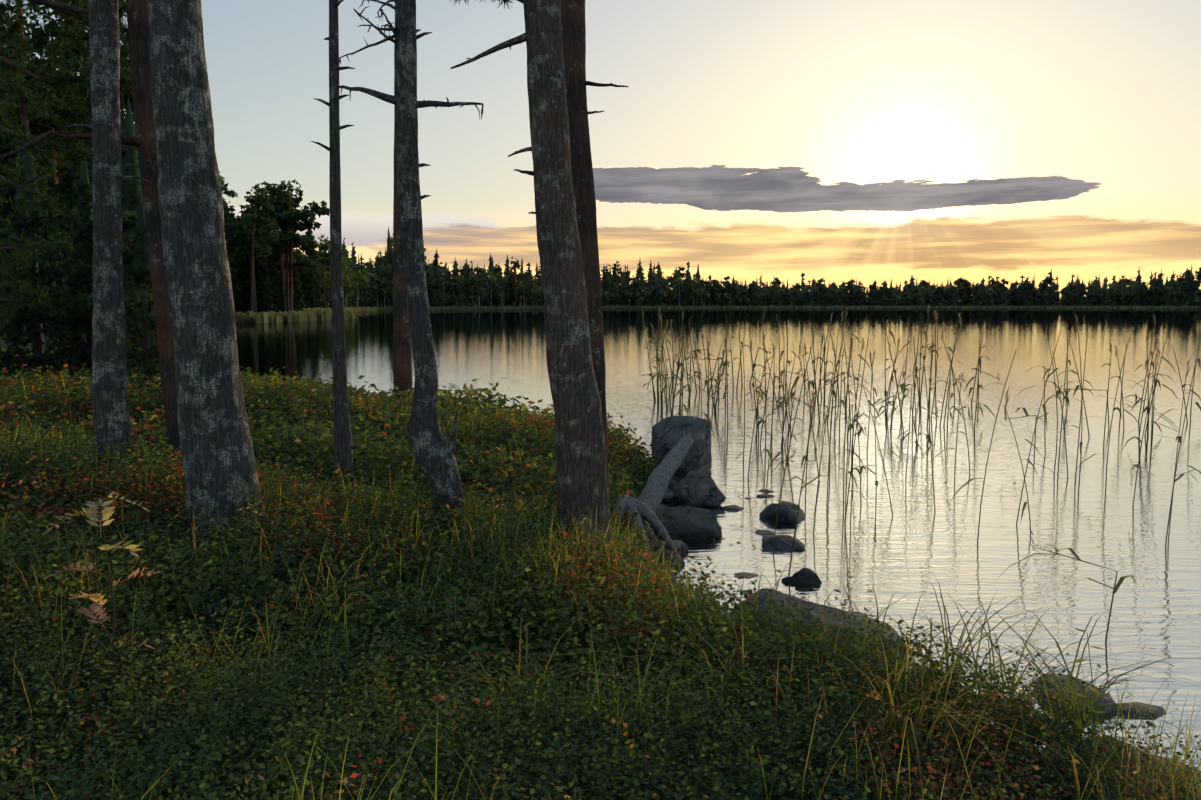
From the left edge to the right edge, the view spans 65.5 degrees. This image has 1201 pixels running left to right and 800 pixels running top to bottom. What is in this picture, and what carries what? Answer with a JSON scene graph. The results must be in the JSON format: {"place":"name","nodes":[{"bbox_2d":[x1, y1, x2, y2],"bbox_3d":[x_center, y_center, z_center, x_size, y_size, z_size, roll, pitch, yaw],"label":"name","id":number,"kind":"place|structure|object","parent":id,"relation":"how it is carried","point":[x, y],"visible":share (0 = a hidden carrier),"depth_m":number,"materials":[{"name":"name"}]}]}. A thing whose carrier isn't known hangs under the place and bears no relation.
{"place":"outdoors","nodes":[
{"label":"outdoors","id":0,"kind":"place"},
{"bbox_2d":[0,0,523,332],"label":"pine boughs","id":1,"kind":"object","parent":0,"point":[48,151],"depth_m":6.31,"materials":[{"name":"green plant"}]},
{"bbox_2d":[0,302,1200,799],"bbox_3d":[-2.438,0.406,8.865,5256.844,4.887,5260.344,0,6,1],"label":"terrain","id":2,"kind":"structure","parent":0,"point":[582,756],"depth_m":2.88,"materials":[{"name":"green plant"}]},
{"bbox_2d":[0,0,181,498],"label":"pine trunk","id":3,"kind":"object","parent":2,"relation":"on","point":[143,140],"visible":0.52,"depth_m":5.46,"materials":[{"name":"brown plant"}]},
{"bbox_2d":[64,0,150,493],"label":"pine trunk","id":4,"kind":"object","parent":2,"relation":"on","point":[111,414],"visible":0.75,"depth_m":5.21,"materials":[{"name":"grey plant"}]},
{"bbox_2d":[0,0,330,403],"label":"trees","id":5,"kind":"object","parent":2,"relation":"on","point":[269,265],"visible":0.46,"depth_m":29.22,"materials":[{"name":"green plant"}]},
{"bbox_2d":[147,0,268,560],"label":"pine trunk","id":6,"kind":"object","parent":2,"relation":"on","point":[217,452],"visible":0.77,"depth_m":4.28,"materials":[{"name":"grey plant"}]},
{"bbox_2d":[311,0,360,490],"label":"tree trunk","id":7,"kind":"object","parent":2,"relation":"on","point":[343,449],"visible":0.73,"depth_m":5.83,"materials":[{"name":"grey plant"}]},
{"bbox_2d":[393,43,412,405],"bbox_3d":[-2.340,-2.357,10.842,0.288,5.684,0.278,0,6,1],"label":"pine trunk","id":8,"kind":"object","parent":2,"relation":"on","point":[402,368],"visible":0.48,"depth_m":10.89,"materials":[{"name":"brown plant"}]},
{"bbox_2d":[335,0,483,547],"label":"pine trunk","id":9,"kind":"object","parent":2,"relation":"on","point":[432,449],"visible":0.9,"depth_m":4.92,"materials":[{"name":"grey plant"}]},
{"bbox_2d":[450,0,610,564],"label":"pine trunk","id":10,"kind":"object","parent":2,"relation":"on","point":[581,473],"visible":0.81,"depth_m":4.97,"materials":[{"name":"grey plant"}]},
{"bbox_2d":[561,0,628,504],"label":"pine trunk","id":11,"kind":"object","parent":2,"relation":"on","point":[573,25],"visible":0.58,"depth_m":5.58,"materials":[{"name":"brown plant"}]},
{"bbox_2d":[0,345,1200,799],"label":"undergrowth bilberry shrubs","id":12,"kind":"object","parent":2,"relation":"on","point":[44,459],"visible":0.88,"depth_m":3.29,"materials":[{"name":"green plant"}]},
{"bbox_2d":[41,486,1200,798],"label":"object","id":13,"kind":"object","parent":2,"relation":"on","point":[107,514],"visible":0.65,"depth_m":3.07,"materials":[{"name":"green plant"}]},
{"bbox_2d":[610,429,693,552],"bbox_3d":[0.359,0.689,6.730,0.501,0.809,1.674,1,6,10],"label":"driftwood stump","id":14,"kind":"object","parent":2,"relation":"on","point":[659,478],"visible":0.81,"depth_m":6.76,"materials":[{"name":"grey wood"}]},
{"bbox_2d":[651,415,711,477],"bbox_3d":[0.782,0.529,9.577,0.667,0.745,0.877,-4,7,-33],"label":"boulder","id":15,"kind":"object","parent":2,"relation":"on","point":[667,434],"visible":0.65,"depth_m":9.32,"materials":[{"name":"stone"}]},
{"bbox_2d":[653,506,721,538],"bbox_3d":[0.615,0.975,6.984,0.546,0.322,0.453,-1,6,-11],"label":"shore rock","id":16,"kind":"object","parent":2,"relation":"on","point":[688,522],"visible":0.6,"depth_m":6.85,"materials":[{"name":"stone"}]},
{"bbox_2d":[668,470,725,507],"bbox_3d":[0.790,0.782,8.077,0.492,0.362,0.536,-8,11,-10],"label":"shore rock","id":17,"kind":"object","parent":2,"relation":"on","point":[697,488],"visible":0.81,"depth_m":7.90,"materials":[{"name":"stone"}]},
{"bbox_2d":[235,227,1200,322],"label":"distant forest","id":18,"kind":"object","parent":2,"relation":"on","point":[368,287],"visible":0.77,"depth_m":362.01,"materials":[{"name":"green plant"}]},
{"bbox_2d":[728,588,904,656],"bbox_3d":[0.982,1.258,5.061,0.953,0.542,1.311,1,4,-14],"label":"rock slab","id":19,"kind":"object","parent":2,"relation":"on","point":[762,597],"visible":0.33,"depth_m":4.72,"materials":[{"name":"stone"}]},
{"bbox_2d":[647,476,1165,772],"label":"rocks","id":20,"kind":"object","parent":2,"relation":"on","point":[682,547],"visible":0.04,"depth_m":4.04,"materials":[{"name":"stone"}]},
{"bbox_2d":[638,305,1200,639],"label":"reeds","id":21,"kind":"object","parent":2,"relation":"on","point":[903,390],"visible":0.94,"depth_m":11.26,"materials":[{"name":"brown plant"}]},
{"bbox_2d":[1041,737,1200,799],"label":"corner rock","id":22,"kind":"object","parent":2,"relation":"on","point":[1197,772],"visible":0.02,"depth_m":3.21,"materials":[{"name":"stone"}]},
{"bbox_2d":[0,0,1200,301],"label":"sky","id":23,"kind":"structure","parent":0,"point":[837,141],"materials":[{"name":"yellow"}]},
{"bbox_2d":[235,308,1200,769],"bbox_3d":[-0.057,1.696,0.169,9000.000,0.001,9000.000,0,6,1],"label":"lake water","id":24,"kind":"structure","parent":0,"point":[913,544],"depth_m":10.56,"materials":[{"name":"grey liquid"}]},
{"bbox_2d":[759,502,805,523],"bbox_3d":[1.498,0.970,7.514,0.410,0.292,0.485,2,6,22],"label":"rock","id":25,"kind":"object","parent":24,"relation":"in","point":[786,515],"visible":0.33,"depth_m":7.39,"materials":[{"name":"stone"}]},
{"bbox_2d":[762,534,805,551],"bbox_3d":[1.302,1.091,6.619,0.388,0.262,0.404,0,6,-3],"label":"rock","id":26,"kind":"object","parent":24,"relation":"in","point":[777,545],"visible":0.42,"depth_m":6.55,"materials":[{"name":"stone"}]},
{"bbox_2d":[781,568,821,583],"bbox_3d":[1.238,1.152,5.811,0.252,0.252,0.232,0,6,0],"label":"rock","id":27,"kind":"object","parent":24,"relation":"in","point":[805,575],"visible":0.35,"depth_m":5.75,"materials":[{"name":"stone"}]},
{"bbox_2d":[672,458,1155,749],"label":"floating leaves","id":28,"kind":"object","parent":24,"relation":"on","point":[890,618],"visible":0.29,"depth_m":5.57,"materials":[{"name":"green plant"}]}
]}

